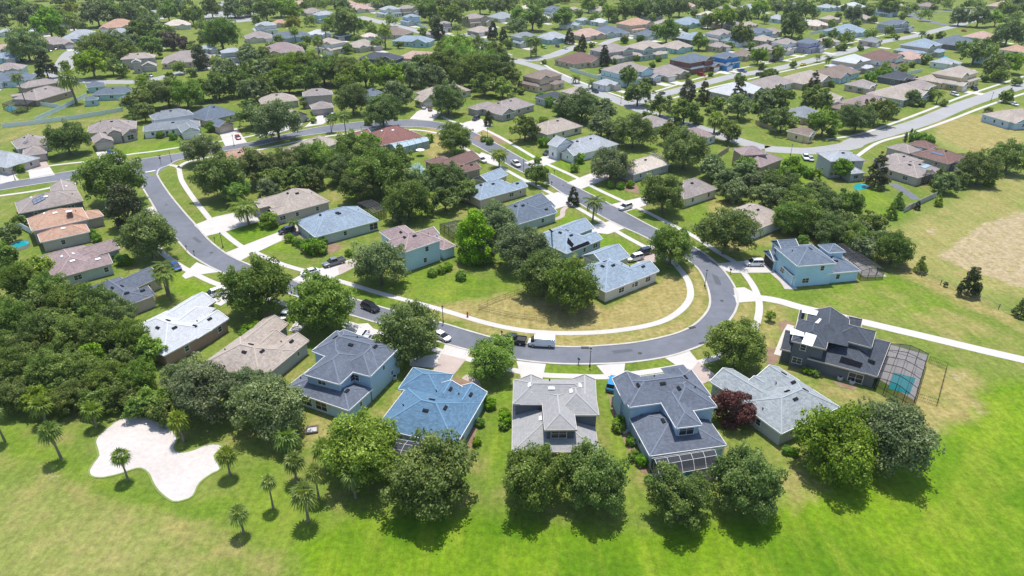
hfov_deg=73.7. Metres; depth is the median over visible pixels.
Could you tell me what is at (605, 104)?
oak tree
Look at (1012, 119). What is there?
house
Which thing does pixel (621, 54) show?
house
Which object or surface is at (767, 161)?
house
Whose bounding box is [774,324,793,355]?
front walk
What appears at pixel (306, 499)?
palm tree
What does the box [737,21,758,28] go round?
house
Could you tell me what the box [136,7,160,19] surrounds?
oak tree
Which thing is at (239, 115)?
oak tree
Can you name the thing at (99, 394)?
oak tree
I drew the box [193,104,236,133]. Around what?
house
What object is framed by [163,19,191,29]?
house
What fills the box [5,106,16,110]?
pool water
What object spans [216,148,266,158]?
house
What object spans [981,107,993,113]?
tree
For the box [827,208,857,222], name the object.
oak tree
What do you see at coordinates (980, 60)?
house
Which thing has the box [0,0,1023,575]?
ground
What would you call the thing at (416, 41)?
house
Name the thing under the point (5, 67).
house
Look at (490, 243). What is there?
oak tree
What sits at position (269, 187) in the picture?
oak tree
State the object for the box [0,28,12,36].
house
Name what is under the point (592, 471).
oak tree
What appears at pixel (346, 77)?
oak tree
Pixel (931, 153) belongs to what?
house
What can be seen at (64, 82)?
palm tree
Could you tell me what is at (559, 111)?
shrub
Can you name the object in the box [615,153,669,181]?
house
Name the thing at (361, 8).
house
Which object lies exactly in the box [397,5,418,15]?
house
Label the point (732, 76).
street
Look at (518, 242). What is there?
oak tree
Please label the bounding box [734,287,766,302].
driveway
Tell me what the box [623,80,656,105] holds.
oak tree
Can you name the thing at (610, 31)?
house
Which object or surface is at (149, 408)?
oak tree
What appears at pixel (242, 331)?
shrub
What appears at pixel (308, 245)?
shrub
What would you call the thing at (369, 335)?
parked sedan
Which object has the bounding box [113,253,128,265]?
shrub
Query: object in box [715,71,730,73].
driveway
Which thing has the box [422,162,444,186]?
oak tree
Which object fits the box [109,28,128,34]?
house
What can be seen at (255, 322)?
shrub
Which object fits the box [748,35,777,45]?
house
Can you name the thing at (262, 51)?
oak tree
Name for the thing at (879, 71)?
shrub
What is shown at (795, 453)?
shrub
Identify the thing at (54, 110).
vinyl fence
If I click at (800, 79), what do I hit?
house
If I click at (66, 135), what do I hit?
oak tree
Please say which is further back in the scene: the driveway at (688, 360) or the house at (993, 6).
the house at (993, 6)
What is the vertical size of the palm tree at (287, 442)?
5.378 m
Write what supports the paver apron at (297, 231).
on the driveway at (241, 252)
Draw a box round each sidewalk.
[0,182,75,195]
[14,134,255,174]
[130,116,762,378]
[168,129,693,334]
[541,34,884,97]
[668,62,824,99]
[826,76,1023,139]
[857,93,1023,156]
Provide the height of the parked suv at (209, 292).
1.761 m
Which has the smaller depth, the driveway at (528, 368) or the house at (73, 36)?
the driveway at (528, 368)
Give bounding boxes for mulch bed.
[284,239,341,254]
[453,378,482,388]
[463,403,486,456]
[471,135,505,142]
[608,392,647,474]
[613,179,639,192]
[765,348,779,364]
[779,321,793,330]
[799,368,817,377]
[832,380,856,389]
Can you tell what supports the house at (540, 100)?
on the ground
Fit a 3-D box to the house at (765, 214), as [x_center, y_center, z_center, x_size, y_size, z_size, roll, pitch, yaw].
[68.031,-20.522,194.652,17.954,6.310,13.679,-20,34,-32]
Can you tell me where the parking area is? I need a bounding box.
[205,11,256,21]
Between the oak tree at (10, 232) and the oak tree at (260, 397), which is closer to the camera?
the oak tree at (260, 397)
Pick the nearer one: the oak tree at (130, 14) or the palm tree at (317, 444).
the palm tree at (317, 444)
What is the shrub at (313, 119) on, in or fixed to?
on the ground
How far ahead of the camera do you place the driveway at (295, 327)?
147.65 m
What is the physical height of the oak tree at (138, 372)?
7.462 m
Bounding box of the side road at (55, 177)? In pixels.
[0,171,77,189]
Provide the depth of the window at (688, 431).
111.07 m
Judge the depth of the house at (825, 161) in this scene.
231.50 m
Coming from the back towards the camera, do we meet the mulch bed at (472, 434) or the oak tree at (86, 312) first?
the oak tree at (86, 312)
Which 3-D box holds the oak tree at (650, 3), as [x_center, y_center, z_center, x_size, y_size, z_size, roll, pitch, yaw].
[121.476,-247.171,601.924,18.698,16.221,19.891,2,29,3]
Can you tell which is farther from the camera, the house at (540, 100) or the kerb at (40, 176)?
the house at (540, 100)
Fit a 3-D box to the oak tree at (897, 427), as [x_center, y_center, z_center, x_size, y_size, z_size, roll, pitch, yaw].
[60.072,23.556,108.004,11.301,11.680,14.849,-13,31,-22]
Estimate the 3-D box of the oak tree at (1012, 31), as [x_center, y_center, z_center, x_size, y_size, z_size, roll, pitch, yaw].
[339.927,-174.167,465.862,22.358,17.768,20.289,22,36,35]
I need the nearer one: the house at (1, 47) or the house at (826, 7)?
the house at (1, 47)
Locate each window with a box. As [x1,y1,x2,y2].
[73,274,82,280]
[127,134,133,139]
[184,344,189,352]
[301,397,312,406]
[315,401,327,412]
[317,380,325,385]
[353,374,359,381]
[369,222,377,230]
[551,431,566,437]
[678,428,693,435]
[755,417,760,426]
[791,357,801,364]
[799,345,806,350]
[802,278,808,282]
[847,372,863,383]
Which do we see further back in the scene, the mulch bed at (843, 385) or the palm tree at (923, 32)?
the palm tree at (923, 32)
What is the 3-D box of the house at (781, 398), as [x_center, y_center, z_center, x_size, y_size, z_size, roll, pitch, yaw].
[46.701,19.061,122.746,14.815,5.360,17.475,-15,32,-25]
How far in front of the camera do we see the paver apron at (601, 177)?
233.63 m
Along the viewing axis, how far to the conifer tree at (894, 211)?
199.52 m
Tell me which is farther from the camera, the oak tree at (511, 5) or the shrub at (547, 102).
the oak tree at (511, 5)
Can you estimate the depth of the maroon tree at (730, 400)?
116.91 m
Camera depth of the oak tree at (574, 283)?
148.19 m
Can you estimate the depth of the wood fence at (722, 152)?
255.02 m
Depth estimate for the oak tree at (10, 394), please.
119.54 m
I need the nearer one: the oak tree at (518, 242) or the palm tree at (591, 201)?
the oak tree at (518, 242)
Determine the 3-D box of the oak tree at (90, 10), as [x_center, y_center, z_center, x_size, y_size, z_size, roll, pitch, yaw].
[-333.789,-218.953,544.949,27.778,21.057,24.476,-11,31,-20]
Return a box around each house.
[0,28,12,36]
[0,44,9,52]
[0,52,19,63]
[0,63,27,73]
[0,71,37,88]
[0,150,40,174]
[2,78,72,114]
[11,134,51,161]
[15,179,84,217]
[26,207,104,251]
[40,238,120,286]
[44,36,74,50]
[62,29,96,43]
[83,81,131,105]
[87,118,137,150]
[90,267,161,313]
[99,19,129,32]
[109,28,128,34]
[120,52,156,72]
[138,292,228,365]
[143,108,200,139]
[161,50,210,68]
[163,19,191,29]
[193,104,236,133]
[202,45,218,53]
[208,315,308,376]
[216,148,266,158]
[219,48,242,63]
[244,31,272,43]
[252,21,277,33]
[252,188,329,224]
[257,93,307,123]
[264,42,304,55]
[272,19,285,27]
[272,31,311,41]
[282,135,341,165]
[289,329,400,419]
[296,0,309,7]
[296,199,386,242]
[301,8,320,16]
[302,88,333,115]
[308,29,330,39]
[312,10,333,23]
[314,38,344,55]
[332,32,350,40]
[349,39,382,52]
[352,4,374,12]
[354,125,429,153]
[358,52,404,65]
[360,33,380,40]
[365,3,380,9]
[366,88,382,99]
[375,6,401,17]
[376,27,412,38]
[379,220,461,270]
[382,367,487,461]
[392,35,434,47]
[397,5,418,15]
[399,14,421,25]
[401,51,431,61]
[414,84,471,107]
[424,150,480,179]
[426,31,448,39]
[435,21,451,32]
[459,13,490,27]
[465,168,527,207]
[467,26,491,35]
[467,97,534,120]
[487,12,511,22]
[499,193,557,229]
[510,32,537,47]
[512,374,599,462]
[517,69,564,92]
[527,117,582,140]
[535,91,560,107]
[537,31,571,43]
[542,218,602,259]
[543,6,558,16]
[547,134,618,162]
[554,52,601,68]
[558,21,581,29]
[560,86,591,95]
[567,7,582,12]
[569,28,606,41]
[575,17,590,24]
[581,244,658,301]
[589,6,602,13]
[589,43,634,63]
[590,18,607,26]
[592,78,621,91]
[595,25,629,38]
[597,62,662,86]
[611,365,726,480]
[615,18,656,34]
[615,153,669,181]
[625,40,667,60]
[633,30,658,40]
[638,13,663,20]
[642,115,670,133]
[653,64,688,81]
[654,19,679,25]
[662,40,693,53]
[666,53,720,74]
[667,178,717,207]
[668,30,688,39]
[674,17,706,28]
[676,32,708,44]
[684,3,696,9]
[686,127,715,144]
[695,11,714,18]
[705,29,731,42]
[705,42,731,51]
[708,20,720,27]
[709,81,764,101]
[709,365,839,444]
[710,52,740,70]
[720,37,747,47]
[723,21,738,28]
[727,203,783,239]
[732,146,782,172]
[733,50,754,60]
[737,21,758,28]
[748,27,773,40]
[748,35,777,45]
[748,75,793,89]
[754,44,771,50]
[763,239,884,286]
[765,46,783,59]
[767,27,781,37]
[768,14,780,22]
[771,38,797,54]
[780,306,928,404]
[783,70,832,89]
[786,126,816,142]
[789,106,817,124]
[796,38,825,53]
[807,20,830,29]
[815,150,865,181]
[816,4,837,11]
[816,37,840,46]
[816,64,860,83]
[818,15,840,22]
[822,23,868,38]
[824,54,873,73]
[828,92,843,105]
[830,103,849,111]
[837,2,864,10]
[838,93,885,105]
[844,79,877,93]
[849,14,873,22]
[858,37,882,46]
[859,49,906,72]
[866,83,929,106]
[872,143,943,185]
[873,8,898,16]
[874,19,914,33]
[877,71,917,84]
[893,38,945,56]
[898,50,925,63]
[905,79,936,90]
[908,140,967,171]
[915,74,942,88]
[918,2,938,9]
[929,57,961,68]
[931,65,980,91]
[935,34,971,50]
[963,31,999,42]
[971,57,985,63]
[981,108,1023,129]
[986,1,1012,9]
[998,44,1023,55]
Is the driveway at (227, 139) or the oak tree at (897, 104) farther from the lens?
the oak tree at (897, 104)
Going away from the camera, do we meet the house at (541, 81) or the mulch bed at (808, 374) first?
the mulch bed at (808, 374)
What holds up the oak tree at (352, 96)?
on the ground
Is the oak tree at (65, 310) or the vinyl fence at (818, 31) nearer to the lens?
the oak tree at (65, 310)
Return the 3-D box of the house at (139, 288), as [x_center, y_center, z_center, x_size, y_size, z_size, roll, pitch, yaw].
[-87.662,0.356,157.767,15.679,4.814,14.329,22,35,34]
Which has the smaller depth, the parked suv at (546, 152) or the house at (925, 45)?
the parked suv at (546, 152)
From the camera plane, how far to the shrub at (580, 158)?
245.09 m
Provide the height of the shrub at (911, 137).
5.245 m
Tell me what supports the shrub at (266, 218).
on the ground
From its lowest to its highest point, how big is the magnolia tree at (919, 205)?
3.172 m
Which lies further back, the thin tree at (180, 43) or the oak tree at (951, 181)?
the thin tree at (180, 43)
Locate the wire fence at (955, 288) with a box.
[887,260,1023,320]
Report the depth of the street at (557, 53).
438.23 m
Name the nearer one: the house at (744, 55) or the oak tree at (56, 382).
the oak tree at (56, 382)
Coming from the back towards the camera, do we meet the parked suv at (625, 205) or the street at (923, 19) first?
the street at (923, 19)
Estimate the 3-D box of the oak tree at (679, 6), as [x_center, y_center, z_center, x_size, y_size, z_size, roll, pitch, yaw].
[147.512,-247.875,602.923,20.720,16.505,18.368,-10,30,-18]
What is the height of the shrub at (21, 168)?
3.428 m
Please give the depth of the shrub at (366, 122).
290.19 m
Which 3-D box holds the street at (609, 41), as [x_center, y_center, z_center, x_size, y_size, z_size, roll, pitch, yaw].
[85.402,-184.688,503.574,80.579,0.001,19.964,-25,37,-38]
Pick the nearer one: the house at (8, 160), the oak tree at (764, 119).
the house at (8, 160)
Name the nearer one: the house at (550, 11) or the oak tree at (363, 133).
the oak tree at (363, 133)
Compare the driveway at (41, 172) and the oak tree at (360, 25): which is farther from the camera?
the oak tree at (360, 25)
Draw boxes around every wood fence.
[718,147,728,155]
[755,120,776,131]
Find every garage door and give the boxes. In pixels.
[35,155,44,161]
[97,143,112,150]
[144,67,153,71]
[185,133,198,139]
[221,126,232,133]
[316,110,326,114]
[764,255,773,269]
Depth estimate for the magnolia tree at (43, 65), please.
370.62 m
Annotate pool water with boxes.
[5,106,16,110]
[854,184,868,189]
[889,372,915,394]
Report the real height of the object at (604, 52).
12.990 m
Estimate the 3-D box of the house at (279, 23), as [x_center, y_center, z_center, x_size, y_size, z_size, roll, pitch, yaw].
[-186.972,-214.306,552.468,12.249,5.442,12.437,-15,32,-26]
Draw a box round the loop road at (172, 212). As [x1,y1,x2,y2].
[142,120,735,362]
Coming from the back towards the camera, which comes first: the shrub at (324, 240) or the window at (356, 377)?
the shrub at (324, 240)
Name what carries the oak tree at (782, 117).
on the ground
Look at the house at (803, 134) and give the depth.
269.63 m
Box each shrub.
[14,164,25,172]
[89,229,96,238]
[91,233,102,242]
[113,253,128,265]
[122,256,133,264]
[155,131,164,138]
[167,132,177,139]
[204,122,215,132]
[237,324,254,335]
[249,319,259,325]
[258,211,279,228]
[283,233,294,242]
[291,237,298,245]
[295,238,304,247]
[300,243,311,252]
[303,237,322,255]
[310,117,316,122]
[312,241,327,254]
[319,236,327,245]
[344,249,352,255]
[363,117,372,124]
[424,133,434,142]
[427,267,436,276]
[436,265,446,273]
[444,262,452,270]
[455,269,466,280]
[472,436,481,447]
[474,417,485,427]
[483,397,496,410]
[485,136,493,144]
[498,407,508,415]
[498,410,511,425]
[498,421,509,429]
[533,156,541,163]
[537,136,550,147]
[544,95,555,107]
[556,104,567,115]
[570,163,579,171]
[573,152,585,163]
[607,180,615,187]
[611,419,625,432]
[614,414,625,425]
[616,181,624,188]
[625,435,635,446]
[626,180,634,188]
[627,448,639,461]
[635,454,648,466]
[644,474,653,481]
[781,445,792,454]
[788,446,799,456]
[797,234,810,244]
[800,366,808,374]
[803,167,814,177]
[807,367,814,374]
[809,169,822,178]
[810,368,820,376]
[863,71,876,81]
[875,67,886,78]
[881,68,892,73]
[908,130,920,141]
[914,131,928,140]
[920,134,935,143]
[981,179,995,186]
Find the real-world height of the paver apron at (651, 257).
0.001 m
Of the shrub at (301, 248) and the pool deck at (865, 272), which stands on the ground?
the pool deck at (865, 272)
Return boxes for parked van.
[528,334,554,347]
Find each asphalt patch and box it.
[612,349,632,353]
[712,274,721,284]
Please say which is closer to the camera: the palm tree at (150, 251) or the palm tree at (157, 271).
the palm tree at (157, 271)
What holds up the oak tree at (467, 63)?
on the ground
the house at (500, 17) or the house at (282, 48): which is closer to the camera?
the house at (282, 48)
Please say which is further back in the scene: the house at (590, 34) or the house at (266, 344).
the house at (590, 34)
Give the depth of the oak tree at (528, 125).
265.74 m
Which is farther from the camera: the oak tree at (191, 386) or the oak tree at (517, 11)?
the oak tree at (517, 11)
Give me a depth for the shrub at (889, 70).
376.11 m
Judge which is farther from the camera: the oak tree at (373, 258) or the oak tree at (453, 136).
the oak tree at (453, 136)
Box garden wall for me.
[903,192,936,212]
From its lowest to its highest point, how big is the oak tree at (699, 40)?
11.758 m
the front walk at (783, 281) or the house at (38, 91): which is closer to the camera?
the front walk at (783, 281)
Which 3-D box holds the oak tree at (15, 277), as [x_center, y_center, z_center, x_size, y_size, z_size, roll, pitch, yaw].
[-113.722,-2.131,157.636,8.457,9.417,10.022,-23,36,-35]
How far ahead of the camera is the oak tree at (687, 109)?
288.18 m
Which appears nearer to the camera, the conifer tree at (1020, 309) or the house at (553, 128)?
the conifer tree at (1020, 309)
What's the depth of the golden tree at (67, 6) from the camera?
601.90 m
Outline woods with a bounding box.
[0,0,974,6]
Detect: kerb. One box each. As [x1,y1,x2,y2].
[0,161,127,183]
[0,178,78,190]
[142,120,738,364]
[156,126,710,347]
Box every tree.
[0,0,15,17]
[0,14,12,27]
[0,221,22,244]
[0,240,19,266]
[0,260,38,297]
[0,291,16,303]
[0,295,36,333]
[0,329,15,347]
[0,341,40,381]
[0,368,14,383]
[0,378,28,415]
[0,408,5,441]
[2,28,49,61]
[4,331,44,352]
[5,72,28,109]
[7,0,29,14]
[9,370,45,390]
[11,4,36,28]
[15,307,67,346]
[15,383,53,413]
[17,288,47,313]
[19,254,55,274]
[19,346,63,387]
[24,268,68,299]
[26,395,53,420]
[28,6,65,36]
[29,3,45,10]
[33,48,58,78]
[35,420,64,459]
[37,340,77,354]
[40,118,92,154]
[43,280,88,310]
[45,300,76,317]
[45,312,94,349]
[45,372,73,390]
[46,376,89,416]
[48,345,105,386]
[52,6,68,24]
[56,67,82,103]
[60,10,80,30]
[61,0,78,12]
[66,18,87,29]
[69,46,110,77]
[70,147,147,204]
[70,281,119,313]
[71,312,119,354]
[72,302,101,323]
[73,30,118,53]
[75,387,116,409]
[76,0,112,26]
[79,342,109,361]
[79,400,102,427]
[83,359,128,390]
[90,46,114,58]
[96,377,125,389]
[97,296,138,322]
[99,0,123,21]
[102,58,121,75]
[102,182,145,227]
[102,343,135,363]
[102,379,140,413]
[108,315,150,354]
[108,447,132,480]
[110,29,135,52]
[110,40,142,60]
[112,206,178,257]
[115,355,157,392]
[117,86,152,115]
[118,2,142,19]
[120,396,145,419]
[124,20,151,36]
[127,34,141,46]
[130,80,166,106]
[130,103,154,121]
[130,384,169,413]
[133,73,148,87]
[134,333,168,362]
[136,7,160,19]
[136,15,165,35]
[136,34,163,56]
[141,244,161,263]
[142,0,162,9]
[145,397,170,420]
[147,76,178,107]
[148,266,171,295]
[148,396,186,428]
[149,22,176,37]
[149,259,173,294]
[150,267,177,299]
[156,0,178,20]
[157,357,208,397]
[159,31,182,49]
[164,77,204,108]
[165,409,192,442]
[167,351,242,425]
[171,0,187,13]
[175,36,195,50]
[175,133,222,163]
[178,4,205,23]
[184,150,246,198]
[185,77,213,101]
[190,44,210,69]
[196,30,208,44]
[199,0,221,17]
[201,15,243,49]
[204,71,230,99]
[207,57,236,77]
[213,252,292,317]
[214,443,239,475]
[220,178,251,201]
[222,0,244,17]
[223,364,277,407]
[224,373,309,444]
[225,67,250,96]
[226,197,260,224]
[227,503,249,533]
[231,99,262,127]
[234,58,253,77]
[235,78,270,102]
[235,145,281,184]
[236,43,261,62]
[239,0,257,15]
[245,73,277,96]
[245,98,302,139]
[250,56,274,76]
[251,0,277,20]
[255,45,271,59]
[256,167,289,188]
[256,177,281,198]
[259,472,279,509]
[260,52,280,69]
[265,68,287,92]
[266,146,303,172]
[272,0,287,16]
[272,425,302,453]
[275,51,307,74]
[277,69,300,93]
[278,0,304,17]
[281,450,307,481]
[282,15,301,29]
[282,269,359,332]
[283,162,311,188]
[285,217,300,232]
[287,478,317,522]
[288,26,299,42]
[289,63,321,90]
[289,142,315,165]
[290,48,323,84]
[299,97,307,107]
[302,164,326,188]
[303,137,332,169]
[303,462,324,498]
[305,51,337,85]
[309,435,331,471]
[310,34,324,55]
[318,406,405,492]
[319,22,330,37]
[321,13,333,30]
[321,152,354,183]
[323,50,350,84]
[324,116,335,132]
[327,4,358,34]
[329,127,380,165]
[331,81,370,114]
[332,0,351,8]
[332,55,362,82]
[332,68,357,87]
[335,111,351,134]
[337,166,380,201]
[338,151,361,178]
[340,462,364,498]
[346,146,411,196]
[347,240,410,284]
[350,56,379,88]
[352,13,364,35]
[357,129,381,148]
[360,92,402,128]
[371,56,390,72]
[372,297,440,368]
[376,59,405,87]
[377,22,392,48]
[378,425,479,523]
[381,80,415,109]
[381,143,414,168]
[381,178,434,219]
[389,203,408,224]
[400,61,420,87]
[401,168,431,188]
[408,53,430,78]
[410,162,424,169]
[415,0,430,8]
[415,63,448,87]
[416,0,439,19]
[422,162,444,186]
[424,45,463,83]
[424,204,434,216]
[428,14,443,28]
[428,159,468,190]
[429,77,466,116]
[429,186,462,212]
[430,17,445,39]
[434,121,473,154]
[435,0,451,7]
[436,2,467,27]
[440,35,473,49]
[442,42,482,75]
[447,180,478,203]
[449,0,470,14]
[449,51,491,88]
[452,24,461,32]
[454,208,495,266]
[465,332,516,382]
[468,49,508,79]
[468,235,497,261]
[470,0,491,14]
[470,72,496,96]
[472,38,480,49]
[473,35,484,46]
[476,198,519,241]
[481,40,507,55]
[482,51,516,80]
[483,110,492,126]
[486,0,506,13]
[487,21,498,39]
[489,147,509,167]
[492,76,513,97]
[493,224,549,268]
[496,64,522,87]
[498,27,507,43]
[500,0,519,13]
[501,438,569,512]
[505,17,529,32]
[508,114,541,141]
[509,245,564,296]
[510,5,526,18]
[517,3,548,30]
[523,36,539,57]
[523,163,549,184]
[531,37,542,56]
[538,116,548,122]
[542,252,603,317]
[549,6,573,24]
[552,93,571,116]
[556,436,630,516]
[562,86,600,123]
[564,27,574,43]
[566,186,580,206]
[571,74,581,82]
[577,34,587,51]
[580,0,598,12]
[582,195,606,221]
[586,78,596,87]
[587,111,611,136]
[588,146,637,181]
[597,97,617,116]
[598,3,619,21]
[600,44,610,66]
[603,120,621,140]
[611,112,658,147]
[615,0,634,20]
[619,65,637,86]
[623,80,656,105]
[630,0,651,17]
[638,173,685,212]
[641,460,714,531]
[643,0,655,13]
[646,94,674,116]
[647,222,696,266]
[651,18,680,42]
[652,0,674,18]
[657,118,680,140]
[661,123,710,168]
[669,98,701,123]
[670,0,691,16]
[678,79,696,102]
[690,205,765,253]
[691,32,709,49]
[695,0,716,11]
[695,78,710,106]
[699,13,715,28]
[699,153,726,179]
[702,316,770,371]
[706,111,724,133]
[706,440,790,525]
[710,2,737,28]
[710,168,737,188]
[712,387,756,429]
[715,119,742,142]
[717,179,741,203]
[721,177,749,202]
[722,93,753,118]
[728,23,755,42]
[729,160,756,177]
[730,76,746,95]
[733,154,758,165]
[734,5,752,22]
[741,170,766,193]
[746,181,778,206]
[749,47,768,64]
[749,87,776,109]
[750,0,770,17]
[757,108,775,124]
[759,69,770,77]
[760,186,788,210]
[763,169,780,179]
[764,310,777,320]
[765,169,802,190]
[768,84,789,107]
[768,106,798,132]
[770,0,784,13]
[771,201,804,234]
[777,156,806,177]
[777,183,825,205]
[781,1,799,15]
[781,10,809,38]
[790,199,828,234]
[790,400,883,491]
[797,0,817,17]
[798,84,834,111]
[803,177,831,191]
[805,106,842,136]
[805,209,826,235]
[807,70,820,88]
[809,185,848,214]
[812,211,856,246]
[824,55,835,64]
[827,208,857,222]
[830,157,855,178]
[836,219,875,251]
[837,100,880,132]
[838,187,866,216]
[842,4,863,23]
[847,233,879,257]
[853,218,871,230]
[854,395,945,478]
[856,210,890,230]
[861,2,877,15]
[861,151,891,191]
[863,97,898,125]
[872,228,888,244]
[874,229,917,267]
[877,0,904,11]
[879,61,891,68]
[883,202,898,219]
[891,101,901,115]
[893,191,905,209]
[897,62,908,72]
[903,132,908,141]
[905,89,922,104]
[912,256,927,275]
[913,200,920,210]
[917,30,928,38]
[928,166,944,188]
[930,171,962,193]
[932,90,946,103]
[933,193,943,206]
[948,6,970,25]
[952,168,971,187]
[954,148,1004,184]
[955,266,982,295]
[958,37,995,64]
[967,5,992,26]
[981,53,1012,78]
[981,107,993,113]
[983,137,1023,172]
[986,10,1005,26]
[991,42,999,54]
[993,0,1019,17]
[993,19,1023,45]
[1005,51,1023,70]
[1007,0,1023,16]
[1011,298,1023,318]
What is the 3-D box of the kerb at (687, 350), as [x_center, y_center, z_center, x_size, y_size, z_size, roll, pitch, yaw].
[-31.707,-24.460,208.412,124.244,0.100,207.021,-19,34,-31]
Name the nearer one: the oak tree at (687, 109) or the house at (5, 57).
the oak tree at (687, 109)
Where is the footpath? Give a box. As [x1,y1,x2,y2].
[889,183,919,199]
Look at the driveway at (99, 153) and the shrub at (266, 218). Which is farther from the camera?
the driveway at (99, 153)
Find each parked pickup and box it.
[322,256,345,267]
[500,332,526,345]
[510,159,520,166]
[801,153,808,159]
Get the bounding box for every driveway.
[0,173,18,183]
[28,167,54,178]
[96,151,121,159]
[182,262,217,278]
[194,213,259,235]
[212,288,229,305]
[220,128,245,145]
[224,225,295,259]
[258,122,302,137]
[289,321,305,331]
[293,259,351,282]
[305,115,327,126]
[343,323,376,333]
[410,107,440,120]
[410,353,440,367]
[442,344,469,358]
[461,119,491,132]
[479,152,501,166]
[517,361,545,378]
[524,155,561,165]
[545,192,570,208]
[568,173,603,188]
[592,221,623,233]
[597,363,624,378]
[611,197,646,211]
[656,82,670,85]
[666,351,711,371]
[670,81,683,84]
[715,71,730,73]
[718,261,774,272]
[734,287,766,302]
[963,90,984,94]
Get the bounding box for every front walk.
[462,374,480,385]
[555,204,572,219]
[771,272,796,288]
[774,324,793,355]
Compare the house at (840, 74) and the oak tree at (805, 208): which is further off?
the house at (840, 74)
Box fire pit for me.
[306,425,317,434]
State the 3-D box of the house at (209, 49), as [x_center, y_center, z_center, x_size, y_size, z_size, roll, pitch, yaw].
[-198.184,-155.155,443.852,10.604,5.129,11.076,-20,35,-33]
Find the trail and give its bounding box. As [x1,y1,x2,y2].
[733,295,1023,362]
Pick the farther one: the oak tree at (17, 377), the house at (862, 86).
the house at (862, 86)
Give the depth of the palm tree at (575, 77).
363.15 m
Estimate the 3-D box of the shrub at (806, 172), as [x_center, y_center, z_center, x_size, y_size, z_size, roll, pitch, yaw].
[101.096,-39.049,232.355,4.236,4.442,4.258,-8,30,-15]
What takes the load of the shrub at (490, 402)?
on the ground
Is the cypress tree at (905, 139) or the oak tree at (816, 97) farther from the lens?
the oak tree at (816, 97)
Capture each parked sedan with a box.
[169,261,181,270]
[279,308,287,320]
[300,267,319,275]
[363,333,373,338]
[436,329,451,341]
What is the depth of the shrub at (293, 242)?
183.99 m
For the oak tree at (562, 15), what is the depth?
536.69 m
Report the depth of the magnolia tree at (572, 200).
208.27 m
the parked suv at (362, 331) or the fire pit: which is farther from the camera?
the parked suv at (362, 331)
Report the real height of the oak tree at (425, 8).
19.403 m
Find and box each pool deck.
[842,251,885,276]
[878,345,926,399]
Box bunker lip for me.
[88,416,222,502]
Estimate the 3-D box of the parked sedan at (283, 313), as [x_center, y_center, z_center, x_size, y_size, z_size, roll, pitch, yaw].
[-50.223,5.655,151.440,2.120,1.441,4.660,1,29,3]
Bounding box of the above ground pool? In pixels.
[11,240,30,249]
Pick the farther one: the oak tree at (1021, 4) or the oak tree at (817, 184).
the oak tree at (1021, 4)
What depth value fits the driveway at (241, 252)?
183.98 m
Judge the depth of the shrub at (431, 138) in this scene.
268.21 m
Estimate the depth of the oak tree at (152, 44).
424.27 m
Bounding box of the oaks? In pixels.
[5,0,1023,223]
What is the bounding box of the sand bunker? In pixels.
[90,417,220,500]
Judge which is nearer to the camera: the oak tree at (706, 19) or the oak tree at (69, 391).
the oak tree at (69, 391)
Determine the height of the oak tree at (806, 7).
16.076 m
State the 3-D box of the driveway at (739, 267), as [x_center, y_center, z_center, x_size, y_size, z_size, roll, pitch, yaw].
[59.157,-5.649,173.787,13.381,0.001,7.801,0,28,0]
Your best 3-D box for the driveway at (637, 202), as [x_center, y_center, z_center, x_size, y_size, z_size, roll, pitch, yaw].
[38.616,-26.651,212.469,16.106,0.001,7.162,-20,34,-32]
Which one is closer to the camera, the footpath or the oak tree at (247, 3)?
the footpath
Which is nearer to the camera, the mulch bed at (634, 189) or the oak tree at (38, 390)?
the oak tree at (38, 390)
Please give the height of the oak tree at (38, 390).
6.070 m
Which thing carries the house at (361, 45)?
on the ground
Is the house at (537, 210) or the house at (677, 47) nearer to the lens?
the house at (537, 210)
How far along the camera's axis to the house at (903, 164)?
230.57 m
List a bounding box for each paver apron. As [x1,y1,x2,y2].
[32,161,49,169]
[282,225,299,239]
[338,260,356,274]
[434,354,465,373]
[593,174,608,179]
[638,246,656,261]
[692,362,714,383]
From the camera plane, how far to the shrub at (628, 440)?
114.33 m
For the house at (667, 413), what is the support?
on the ground
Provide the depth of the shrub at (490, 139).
265.87 m
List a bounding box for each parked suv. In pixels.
[206,286,224,297]
[278,224,295,234]
[356,328,369,335]
[360,299,379,312]
[472,115,479,120]
[478,155,486,162]
[542,149,548,155]
[605,375,614,392]
[618,201,632,210]
[627,251,644,262]
[635,246,651,254]
[744,258,764,266]
[950,91,958,95]
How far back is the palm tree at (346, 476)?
101.44 m
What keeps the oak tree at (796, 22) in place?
on the ground
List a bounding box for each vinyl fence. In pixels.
[1,107,123,127]
[2,223,31,233]
[34,93,86,119]
[40,102,58,107]
[570,67,597,78]
[810,28,828,33]
[867,68,922,73]
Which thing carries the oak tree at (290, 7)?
on the ground
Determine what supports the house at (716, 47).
on the ground
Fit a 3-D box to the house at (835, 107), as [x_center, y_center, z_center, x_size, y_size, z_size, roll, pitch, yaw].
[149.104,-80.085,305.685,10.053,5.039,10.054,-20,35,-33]
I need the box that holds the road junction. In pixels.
[129,155,181,178]
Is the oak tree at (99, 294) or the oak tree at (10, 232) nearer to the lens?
the oak tree at (99, 294)
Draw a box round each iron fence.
[478,287,548,320]
[917,356,947,405]
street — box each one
[33,50,77,74]
[48,71,161,83]
[154,63,238,77]
[358,16,517,59]
[511,46,574,60]
[514,61,770,148]
[598,34,633,44]
[625,16,982,104]
[765,81,1023,153]
[907,9,976,25]

